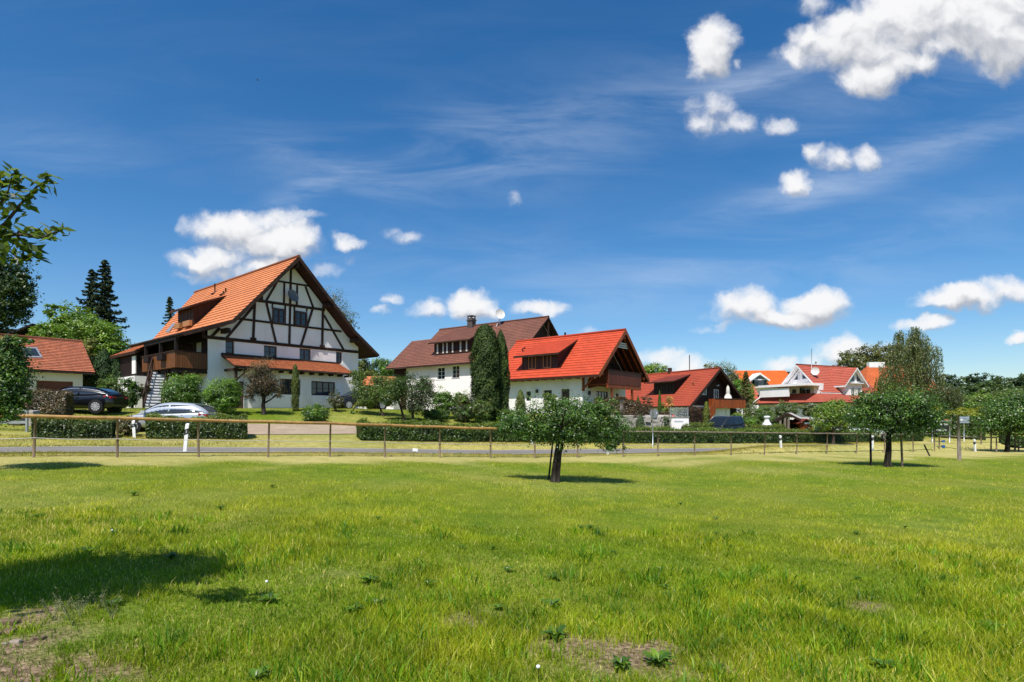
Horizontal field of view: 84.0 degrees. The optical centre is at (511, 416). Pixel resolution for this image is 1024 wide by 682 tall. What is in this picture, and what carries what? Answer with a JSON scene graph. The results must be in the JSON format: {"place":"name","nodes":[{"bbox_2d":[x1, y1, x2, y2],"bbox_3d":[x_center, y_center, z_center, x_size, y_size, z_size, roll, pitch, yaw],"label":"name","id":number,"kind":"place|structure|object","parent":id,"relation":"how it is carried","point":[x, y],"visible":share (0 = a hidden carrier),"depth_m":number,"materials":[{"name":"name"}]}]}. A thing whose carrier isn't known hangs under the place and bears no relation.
{"place":"outdoors","nodes":[
{"label":"outdoors","id":0,"kind":"place"},
{"bbox_2d":[0,446,738,453],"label":"road","id":1,"kind":"structure","parent":0,"point":[137,449],"depth_m":25.07,"materials":[{"name":"grey asphalt"}]},
{"bbox_2d":[0,504,1023,681],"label":"meadow grass","id":2,"kind":"structure","parent":0,"point":[465,650],"depth_m":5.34,"materials":[{"name":"green plant"}]},
{"bbox_2d":[0,408,1023,681],"bbox_3d":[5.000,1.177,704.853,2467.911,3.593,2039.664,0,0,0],"label":"ground","id":3,"kind":"structure","parent":0,"point":[606,476],"depth_m":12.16,"materials":[{"name":"green plant"}]},
{"bbox_2d":[0,409,28,431],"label":"steel barrier","id":4,"kind":"object","parent":3,"relation":"on","point":[26,422],"visible":0.47,"depth_m":25.62,"materials":[{"name":"silver metal"}]},
{"bbox_2d":[0,333,45,426],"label":"apple tree","id":5,"kind":"object","parent":3,"relation":"on","point":[15,381],"visible":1,"depth_m":13.81,"materials":[{"name":"green plant"}]},
{"bbox_2d":[0,242,47,333],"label":"ash tree","id":6,"kind":"object","parent":3,"relation":"on","point":[18,290],"visible":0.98,"depth_m":59.65,"materials":[{"name":"green plant"}]},
{"bbox_2d":[0,323,52,335],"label":"dark gabled house","id":7,"kind":"structure","parent":3,"relation":"on","point":[23,330],"depth_m":66.31,"materials":[{"name":"grey tile"}]},
{"bbox_2d":[0,160,74,267],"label":"fruit tree","id":8,"kind":"object","parent":3,"relation":"on","point":[24,245],"visible":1,"depth_m":3.69,"materials":[{"name":"green plant"}]},
{"bbox_2d":[0,333,94,391],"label":"garage house","id":9,"kind":"structure","parent":3,"relation":"on","point":[68,362],"depth_m":46.42,"materials":[{"name":"tile"}]},
{"bbox_2d":[36,381,72,391],"bbox_3d":[-36.798,-1.638,45.765,0.040,2.459,2.351,0,0,40],"label":"garage door","id":10,"kind":"structure","parent":9,"relation":"in","point":[47,385],"depth_m":45.65,"materials":[{"name":"brown wood"}]},
{"bbox_2d":[21,388,74,414],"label":"photinia hedge","id":11,"kind":"object","parent":3,"relation":"on","point":[57,402],"visible":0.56,"depth_m":29.58,"materials":[{"name":"brown plant"}]},
{"bbox_2d":[30,413,115,438],"bbox_3d":[-19.357,0.388,25.201,2.926,1.216,1.531,0,0,-27],"label":"road hedge","id":12,"kind":"object","parent":3,"relation":"on","point":[68,428],"visible":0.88,"depth_m":24.77,"materials":[{"name":"green plant"}]},
{"bbox_2d":[25,300,134,363],"bbox_3d":[-43.388,-5.943,57.005,11.087,11.150,6.356,0,0,18],"label":"maple tree","id":13,"kind":"object","parent":3,"relation":"on","point":[66,324],"visible":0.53,"depth_m":56.02,"materials":[{"name":"green plant"}]},
{"bbox_2d":[81,337,98,386],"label":"cypress shrub","id":14,"kind":"object","parent":3,"relation":"on","point":[92,355],"visible":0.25,"depth_m":50.82,"materials":[{"name":"green plant"}]},
{"bbox_2d":[58,386,128,412],"bbox_3d":[-24.689,-0.963,32.599,4.408,1.547,2.170,0,0,-3],"label":"black car","id":15,"kind":"object","parent":3,"relation":"on","point":[95,400],"visible":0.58,"depth_m":31.90,"materials":[{"name":"black paint"}]},
{"bbox_2d":[75,269,122,384],"bbox_3d":[-47.290,-8.497,63.708,7.090,16.346,7.825,0,0,20],"label":"spruce","id":16,"kind":"object","parent":3,"relation":"on","point":[89,292],"visible":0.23,"depth_m":63.65,"materials":[{"name":"green plant"}]},
{"bbox_2d":[87,348,113,386],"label":"arborvitae","id":17,"kind":"object","parent":3,"relation":"on","point":[102,365],"visible":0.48,"depth_m":48.43,"materials":[{"name":"green plant"}]},
{"bbox_2d":[85,259,130,351],"bbox_3d":[-43.995,-8.759,61.681,7.123,16.862,7.542,0,0,-40],"label":"spruce","id":18,"kind":"object","parent":3,"relation":"on","point":[103,306],"visible":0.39,"depth_m":61.67,"materials":[{"name":"green plant"}]},
{"bbox_2d":[95,374,125,392],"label":"shrub","id":19,"kind":"object","parent":3,"relation":"on","point":[107,383],"visible":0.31,"depth_m":39.11,"materials":[{"name":"green plant"}]},
{"bbox_2d":[109,353,120,387],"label":"arborvitae","id":20,"kind":"object","parent":3,"relation":"on","point":[115,372],"visible":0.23,"depth_m":46.59,"materials":[{"name":"green plant"}]},
{"bbox_2d":[115,414,138,435],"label":"shrub","id":21,"kind":"object","parent":3,"relation":"on","point":[125,429],"visible":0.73,"depth_m":26.17,"materials":[{"name":"green plant"}]},
{"bbox_2d":[119,377,141,407],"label":"shrub","id":22,"kind":"object","parent":3,"relation":"on","point":[133,387],"visible":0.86,"depth_m":37.95,"materials":[{"name":"green plant"}]},
{"bbox_2d":[161,296,174,324],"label":"spruce","id":23,"kind":"object","parent":3,"relation":"on","point":[169,308],"visible":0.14,"depth_m":81.80,"materials":[{"name":"green plant"}]},
{"bbox_2d":[119,402,217,431],"bbox_3d":[-17.085,0.039,28.502,4.230,1.520,2.188,0,0,-6],"label":"silver car","id":24,"kind":"object","parent":3,"relation":"on","point":[185,410],"visible":0.24,"depth_m":27.81,"materials":[{"name":"grey paint"}]},
{"bbox_2d":[155,373,205,404],"bbox_3d":[-21.005,-1.620,36.115,3.023,2.561,3.096,0,0,0],"label":"round bush","id":25,"kind":"object","parent":3,"relation":"on","point":[190,394],"visible":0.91,"depth_m":35.68,"materials":[{"name":"green plant"}]},
{"bbox_2d":[144,412,247,438],"bbox_3d":[-15.121,0.411,27.456,4.350,1.453,1.607,0,0,-29],"label":"road hedge","id":26,"kind":"object","parent":3,"relation":"on","point":[176,430],"visible":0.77,"depth_m":27.05,"materials":[{"name":"green plant"}]},
{"bbox_2d":[197,376,244,413],"bbox_3d":[-17.912,-1.340,35.184,2.677,2.597,2.602,0,0,-23],"label":"round bush","id":27,"kind":"object","parent":3,"relation":"on","point":[231,391],"visible":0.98,"depth_m":34.72,"materials":[{"name":"green plant"}]},
{"bbox_2d":[110,255,379,408],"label":"half timbered house","id":28,"kind":"structure","parent":3,"relation":"on","point":[287,314],"depth_m":44.23,"materials":[{"name":"white paint"}]},
{"bbox_2d":[264,345,275,356],"bbox_3d":[-18.586,-4.973,43.607,0.080,0.917,1.037,0,0,40],"label":"window","id":29,"kind":"structure","parent":28,"relation":"in","point":[270,350],"depth_m":43.66,"materials":[{"name":"brown"}]},
{"bbox_2d":[272,307,284,324],"bbox_3d":[-17.998,-7.771,43.917,0.110,1.203,1.014,0,0,40],"label":"window","id":30,"kind":"structure","parent":28,"relation":"in","point":[278,315],"depth_m":43.85,"materials":[{"name":"brown"}]},
{"bbox_2d":[280,379,299,394],"bbox_3d":[-16.907,-2.277,43.207,0.080,1.191,1.678,0,0,40],"label":"window","id":31,"kind":"structure","parent":28,"relation":"in","point":[287,383],"depth_m":43.08,"materials":[{"name":"brown glass"}]},
{"bbox_2d":[295,310,306,326],"bbox_3d":[-16.815,-7.797,45.322,0.110,1.208,1.067,0,0,40],"label":"window","id":32,"kind":"structure","parent":28,"relation":"in","point":[300,317],"depth_m":45.28,"materials":[{"name":"brown"}]},
{"bbox_2d":[311,381,334,395],"bbox_3d":[-15.092,-2.255,45.370,0.080,1.114,2.128,0,0,40],"label":"window","id":33,"kind":"structure","parent":28,"relation":"in","point":[317,387],"depth_m":45.32,"materials":[{"name":"brown glass"}]},
{"bbox_2d":[245,665,269,680],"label":"meadow weed","id":34,"kind":"object","parent":3,"relation":"on","point":[258,672],"visible":0.98,"depth_m":3.74,"materials":[{"name":"green plant"}]},
{"bbox_2d":[239,354,287,414],"bbox_3d":[-15.900,-1.990,36.320,2.974,3.949,2.272,0,0,21],"label":"plum tree","id":35,"kind":"object","parent":3,"relation":"on","point":[267,385],"visible":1,"depth_m":36.12,"materials":[{"name":"brown plant"}]},
{"bbox_2d":[0,407,536,431],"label":"lawn grass","id":36,"kind":"structure","parent":3,"relation":"on","point":[132,409],"depth_m":36.88,"materials":[{"name":"green plant"}]},
{"bbox_2d":[0,414,581,457],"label":"rail fence","id":37,"kind":"object","parent":3,"relation":"on","point":[116,418],"visible":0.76,"depth_m":20.41,"materials":[{"name":"brown wood"}]},
{"bbox_2d":[290,364,299,410],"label":"cypress","id":38,"kind":"object","parent":3,"relation":"on","point":[295,384],"visible":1,"depth_m":38.56,"materials":[{"name":"green plant"}]},
{"bbox_2d":[247,424,356,433],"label":"gravel drive","id":39,"kind":"structure","parent":3,"relation":"on","point":[259,429],"depth_m":31.97,"materials":[{"name":"beige gravel"}]},
{"bbox_2d":[299,403,330,421],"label":"box bush","id":40,"kind":"object","parent":3,"relation":"on","point":[318,415],"visible":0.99,"depth_m":34.37,"materials":[{"name":"green plant"}]},
{"bbox_2d":[325,389,343,410],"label":"shrub","id":41,"kind":"object","parent":3,"relation":"on","point":[335,403],"visible":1,"depth_m":39.67,"materials":[{"name":"green plant"}]},
{"bbox_2d":[325,285,359,328],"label":"willow","id":42,"kind":"object","parent":3,"relation":"on","point":[344,312],"visible":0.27,"depth_m":73.81,"materials":[{"name":"green plant"}]},
{"bbox_2d":[329,390,387,408],"bbox_3d":[-12.053,-1.332,45.183,4.670,1.627,2.284,0,0,-42],"label":"dark car","id":43,"kind":"object","parent":3,"relation":"on","point":[348,401],"visible":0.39,"depth_m":43.85,"materials":[{"name":"black paint"}]},
{"bbox_2d":[358,358,383,389],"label":"garden tree","id":44,"kind":"object","parent":3,"relation":"on","point":[363,364],"visible":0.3,"depth_m":69.50,"materials":[{"name":"green plant"}]},
{"bbox_2d":[346,369,396,416],"bbox_3d":[-9.363,-1.653,39.697,4.377,3.565,2.672,0,0,0],"label":"tree","id":45,"kind":"object","parent":3,"relation":"on","point":[370,399],"visible":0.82,"depth_m":39.33,"materials":[{"name":"green plant"}]},
{"bbox_2d":[366,357,393,376],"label":"garden tree","id":46,"kind":"object","parent":3,"relation":"on","point":[381,364],"visible":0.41,"depth_m":77.17,"materials":[{"name":"green plant"}]},
{"bbox_2d":[376,374,413,420],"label":"tree","id":47,"kind":"object","parent":3,"relation":"on","point":[393,395],"visible":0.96,"depth_m":37.91,"materials":[{"name":"green plant"}]},
{"bbox_2d":[0,444,835,457],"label":"roadside grass","id":48,"kind":"structure","parent":3,"relation":"on","point":[316,453],"depth_m":24.40,"materials":[{"name":"green plant"}]},
{"bbox_2d":[395,371,440,418],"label":"tree","id":49,"kind":"object","parent":3,"relation":"on","point":[421,388],"visible":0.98,"depth_m":38.02,"materials":[{"name":"green plant"}]},
{"bbox_2d":[421,407,450,420],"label":"bush","id":50,"kind":"object","parent":3,"relation":"on","point":[436,414],"visible":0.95,"depth_m":39.29,"materials":[{"name":"green plant"}]},
{"bbox_2d":[429,386,455,417],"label":"bush","id":51,"kind":"object","parent":3,"relation":"on","point":[445,400],"visible":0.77,"depth_m":40.82,"materials":[{"name":"green plant"}]},
{"bbox_2d":[448,404,473,421],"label":"bush","id":52,"kind":"object","parent":3,"relation":"on","point":[461,415],"visible":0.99,"depth_m":40.09,"materials":[{"name":"green plant"}]},
{"bbox_2d":[452,389,470,411],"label":"bush","id":53,"kind":"object","parent":3,"relation":"on","point":[460,399],"visible":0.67,"depth_m":41.71,"materials":[{"name":"green plant"}]},
{"bbox_2d":[0,433,926,449],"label":"verge grass","id":54,"kind":"structure","parent":3,"relation":"on","point":[238,442],"depth_m":28.63,"materials":[{"name":"green plant"}]},
{"bbox_2d":[385,309,558,410],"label":"brown roofed house","id":55,"kind":"structure","parent":3,"relation":"on","point":[440,357],"depth_m":66.08,"materials":[{"name":"tile"}]},
{"bbox_2d":[468,324,502,423],"bbox_3d":[-1.872,-2.990,40.532,2.591,7.301,2.605,0,0,0],"label":"arborvitae","id":56,"kind":"object","parent":3,"relation":"on","point":[485,369],"visible":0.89,"depth_m":39.81,"materials":[{"name":"green plant"}]},
{"bbox_2d":[472,398,500,422],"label":"bush","id":57,"kind":"object","parent":3,"relation":"on","point":[483,409],"visible":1,"depth_m":39.12,"materials":[{"name":"green plant"}]},
{"bbox_2d":[356,417,631,442],"bbox_3d":[-0.261,0.924,35.007,18.250,1.809,1.718,0,0,-27],"label":"road hedge","id":58,"kind":"object","parent":3,"relation":"on","point":[372,433],"visible":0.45,"depth_m":32.32,"materials":[{"name":"green plant"}]},
{"bbox_2d":[494,329,509,420],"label":"arborvitae","id":59,"kind":"object","parent":3,"relation":"on","point":[504,378],"visible":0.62,"depth_m":40.99,"materials":[{"name":"green plant"}]},
{"bbox_2d":[515,389,525,419],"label":"arborvitae","id":60,"kind":"object","parent":3,"relation":"on","point":[520,401],"visible":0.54,"depth_m":41.77,"materials":[{"name":"green plant"}]},
{"bbox_2d":[540,625,568,638],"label":"dock weed","id":61,"kind":"object","parent":3,"relation":"on","point":[558,632],"visible":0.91,"depth_m":4.70,"materials":[{"name":"green plant"}]},
{"bbox_2d":[492,386,640,482],"bbox_3d":[1.549,0.563,16.646,4.220,2.942,2.505,0,0,-13],"label":"apple tree","id":62,"kind":"object","parent":3,"relation":"on","point":[576,416],"visible":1,"depth_m":16.44,"materials":[{"name":"green plant"}]},
{"bbox_2d":[507,328,649,412],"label":"red roofed house","id":63,"kind":"structure","parent":3,"relation":"on","point":[605,364],"depth_m":48.49,"materials":[{"name":"tile"}]},
{"bbox_2d":[609,655,631,667],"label":"dock weed","id":64,"kind":"object","parent":3,"relation":"on","point":[624,661],"visible":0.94,"depth_m":4.14,"materials":[{"name":"green plant"}]},
{"bbox_2d":[594,396,669,415],"bbox_3d":[9.460,-0.247,44.995,6.151,2.961,2.237,0,0,0],"label":"brown hedge","id":65,"kind":"object","parent":3,"relation":"on","point":[632,407],"visible":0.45,"depth_m":44.31,"materials":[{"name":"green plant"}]},
{"bbox_2d":[613,415,671,430],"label":"stone wall","id":66,"kind":"structure","parent":3,"relation":"on","point":[658,420],"depth_m":43.37,"materials":[{"name":"stone"}]},
{"bbox_2d":[644,362,667,373],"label":"garden tree","id":67,"kind":"object","parent":3,"relation":"on","point":[651,369],"visible":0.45,"depth_m":95.16,"materials":[{"name":"green plant"}]},
{"bbox_2d":[640,648,675,665],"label":"dock weed","id":68,"kind":"object","parent":3,"relation":"on","point":[657,657],"visible":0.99,"depth_m":4.21,"materials":[{"name":"green plant"}]},
{"bbox_2d":[670,407,688,428],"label":"terrace block","id":69,"kind":"structure","parent":3,"relation":"on","point":[677,422],"depth_m":44.30,"materials":[{"name":"white paint"}]},
{"bbox_2d":[626,367,749,419],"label":"brick red roofed house","id":70,"kind":"structure","parent":3,"relation":"on","point":[692,388],"depth_m":69.41,"materials":[{"name":"tile"}]},
{"bbox_2d":[676,406,710,424],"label":"dark red hedge","id":71,"kind":"object","parent":3,"relation":"on","point":[696,415],"visible":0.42,"depth_m":50.35,"materials":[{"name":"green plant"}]},
{"bbox_2d":[702,401,709,422],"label":"cypress","id":72,"kind":"object","parent":3,"relation":"on","point":[706,413],"visible":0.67,"depth_m":48.84,"materials":[{"name":"green plant"}]},
{"bbox_2d":[703,358,742,382],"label":"garden tree","id":73,"kind":"object","parent":3,"relation":"on","point":[731,376],"visible":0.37,"depth_m":103.42,"materials":[{"name":"green plant"}]},
{"bbox_2d":[707,416,745,431],"bbox_3d":[17.248,0.832,46.355,4.460,1.865,2.222,0,0,-43],"label":"blue car","id":74,"kind":"object","parent":3,"relation":"on","point":[729,422],"visible":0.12,"depth_m":45.68,"materials":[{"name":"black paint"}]},
{"bbox_2d":[681,421,785,430],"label":"second hedge","id":75,"kind":"object","parent":3,"relation":"on","point":[776,426],"visible":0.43,"depth_m":47.20,"materials":[{"name":"green plant"}]},
{"bbox_2d":[689,355,789,413],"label":"orange roofed house","id":76,"kind":"structure","parent":3,"relation":"on","point":[765,377],"depth_m":109.94,"materials":[{"name":"orange tile"}]},
{"bbox_2d":[733,378,755,411],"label":"garden tree","id":77,"kind":"object","parent":3,"relation":"on","point":[737,383],"visible":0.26,"depth_m":87.44,"materials":[{"name":"green plant"}]},
{"bbox_2d":[737,371,753,417],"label":"spruce","id":78,"kind":"object","parent":3,"relation":"on","point":[745,394],"visible":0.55,"depth_m":83.82,"materials":[{"name":"green plant"}]},
{"bbox_2d":[741,400,775,417],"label":"shrub","id":79,"kind":"object","parent":3,"relation":"on","point":[762,411],"visible":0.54,"depth_m":61.55,"materials":[{"name":"green plant"}]},
{"bbox_2d":[753,412,779,425],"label":"shrub","id":80,"kind":"object","parent":3,"relation":"on","point":[761,418],"visible":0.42,"depth_m":53.87,"materials":[{"name":"green plant"}]},
{"bbox_2d":[630,424,924,442],"bbox_3d":[23.540,1.463,47.037,35.308,1.860,1.651,0,0,-27],"label":"road hedge","id":81,"kind":"object","parent":3,"relation":"on","point":[646,437],"visible":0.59,"depth_m":43.59,"materials":[{"name":"green plant"}]},
{"bbox_2d":[622,431,934,456],"bbox_3d":[18.494,1.642,32.944,27.847,1.940,3.201,0,0,-27],"label":"rail fence","id":82,"kind":"object","parent":3,"relation":"on","point":[797,444],"visible":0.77,"depth_m":32.70,"materials":[{"name":"brown wood"}]},
{"bbox_2d":[770,399,800,418],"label":"shrub","id":83,"kind":"object","parent":3,"relation":"on","point":[781,408],"visible":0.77,"depth_m":63.52,"materials":[{"name":"green plant"}]},
{"bbox_2d":[775,413,801,431],"bbox_3d":[26.093,0.793,53.420,4.385,2.380,3.359,0,0,0],"label":"wooden shelter","id":84,"kind":"object","parent":3,"relation":"on","point":[781,419],"visible":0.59,"depth_m":51.88,"materials":[{"name":"grey wood"}]},
{"bbox_2d":[786,418,811,430],"bbox_3d":[26.898,1.153,52.750,1.926,2.013,2.100,0,0,0],"label":"garden hut","id":85,"kind":"object","parent":3,"relation":"on","point":[803,424],"visible":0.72,"depth_m":52.00,"materials":[{"name":"brown wood"}]},
{"bbox_2d":[799,402,816,419],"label":"shrub","id":86,"kind":"object","parent":3,"relation":"on","point":[807,408],"visible":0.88,"depth_m":65.59,"materials":[{"name":"green plant"}]},
{"bbox_2d":[748,349,875,419],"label":"rose roofed house","id":87,"kind":"structure","parent":3,"relation":"on","point":[801,384],"depth_m":84.17,"materials":[{"name":"red tile"}]},
{"bbox_2d":[808,398,857,444],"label":"hazel tree","id":88,"kind":"object","parent":3,"relation":"on","point":[825,413],"visible":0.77,"depth_m":46.64,"materials":[{"name":"green plant"}]},
{"bbox_2d":[740,427,997,445],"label":"lawn grass","id":89,"kind":"structure","parent":3,"relation":"on","point":[947,439],"depth_m":53.90,"materials":[{"name":"green plant"}]},
{"bbox_2d":[832,341,930,371],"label":"lime tree","id":90,"kind":"object","parent":3,"relation":"on","point":[860,359],"visible":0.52,"depth_m":148.51,"materials":[{"name":"green plant"}]},
{"bbox_2d":[869,657,895,666],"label":"dock weed","id":91,"kind":"object","parent":3,"relation":"on","point":[877,661],"visible":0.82,"depth_m":4.23,"materials":[{"name":"green plant"}]},
{"bbox_2d":[831,378,963,466],"bbox_3d":[17.483,0.256,25.961,5.353,4.302,3.469,0,0,0],"label":"apple tree","id":92,"kind":"object","parent":3,"relation":"on","point":[918,413],"visible":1,"depth_m":25.56,"materials":[{"name":"green plant"}]},
{"bbox_2d":[861,362,935,416],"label":"terracotta roofed house","id":93,"kind":"structure","parent":3,"relation":"on","point":[870,372],"depth_m":116.69,"materials":[{"name":"tile"}]},
{"bbox_2d":[873,326,946,429],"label":"weeping birch","id":94,"kind":"object","parent":3,"relation":"on","point":[918,366],"visible":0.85,"depth_m":71.39,"materials":[{"name":"green plant"}]},
{"bbox_2d":[924,383,964,410],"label":"weeping shrub","id":95,"kind":"object","parent":3,"relation":"on","point":[951,395],"visible":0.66,"depth_m":69.38,"materials":[{"name":"green plant"}]},
{"bbox_2d":[938,374,962,387],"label":"woodland tree","id":96,"kind":"object","parent":3,"relation":"on","point":[954,382],"visible":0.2,"depth_m":164.13,"materials":[{"name":"green plant"}]},
{"bbox_2d":[924,406,985,439],"bbox_3d":[47.212,0.754,60.891,5.239,3.975,2.584,0,0,24],"label":"hedge","id":97,"kind":"object","parent":3,"relation":"on","point":[960,412],"visible":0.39,"depth_m":59.79,"materials":[{"name":"green plant"}]},
{"bbox_2d":[957,417,961,459],"bbox_3d":[25.200,1.267,32.056,0.240,2.568,0.200,0,0,0],"label":"wooden post","id":98,"kind":"object","parent":3,"relation":"on","point":[959,456],"visible":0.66,"depth_m":32.00,"materials":[{"name":"grey wood"}]},
{"bbox_2d":[948,383,981,395],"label":"woodland tree","id":99,"kind":"object","parent":3,"relation":"on","point":[963,388],"visible":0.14,"depth_m":138.96,"materials":[{"name":"green plant"}]},
{"bbox_2d":[964,373,981,389],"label":"woodland tree","id":100,"kind":"object","parent":3,"relation":"on","point":[973,380],"visible":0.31,"depth_m":159.49,"materials":[{"name":"green plant"}]},
{"bbox_2d":[959,389,997,404],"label":"garden tree","id":101,"kind":"object","parent":3,"relation":"on","point":[982,397],"visible":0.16,"depth_m":91.30,"materials":[{"name":"green plant"}]},
{"bbox_2d":[938,431,1022,451],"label":"rail fence","id":102,"kind":"object","parent":3,"relation":"on","point":[991,437],"visible":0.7,"depth_m":41.35,"materials":[{"name":"brown wood"}]},
{"bbox_2d":[967,380,1004,400],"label":"woodland tree","id":103,"kind":"object","parent":3,"relation":"on","point":[984,385],"visible":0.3,"depth_m":137.53,"materials":[{"name":"green plant"}]},
{"bbox_2d":[965,386,1023,451],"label":"apple tree","id":104,"kind":"object","parent":3,"relation":"on","point":[1007,416],"visible":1,"depth_m":40.48,"materials":[{"name":"green plant"}]},
{"bbox_2d":[987,382,1023,394],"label":"woodland tree","id":105,"kind":"object","parent":3,"relation":"on","point":[1002,388],"visible":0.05,"depth_m":134.81,"materials":[{"name":"green plant"}]},
{"bbox_2d":[998,431,1023,447],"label":"hedge","id":106,"kind":"object","parent":3,"relation":"on","point":[1001,438],"visible":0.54,"depth_m":46.10,"materials":[{"name":"green plant"}]},
{"bbox_2d":[0,0,1023,408],"label":"sky","id":107,"kind":"structure","parent":0,"point":[750,184],"materials":[{"name":"blue"}]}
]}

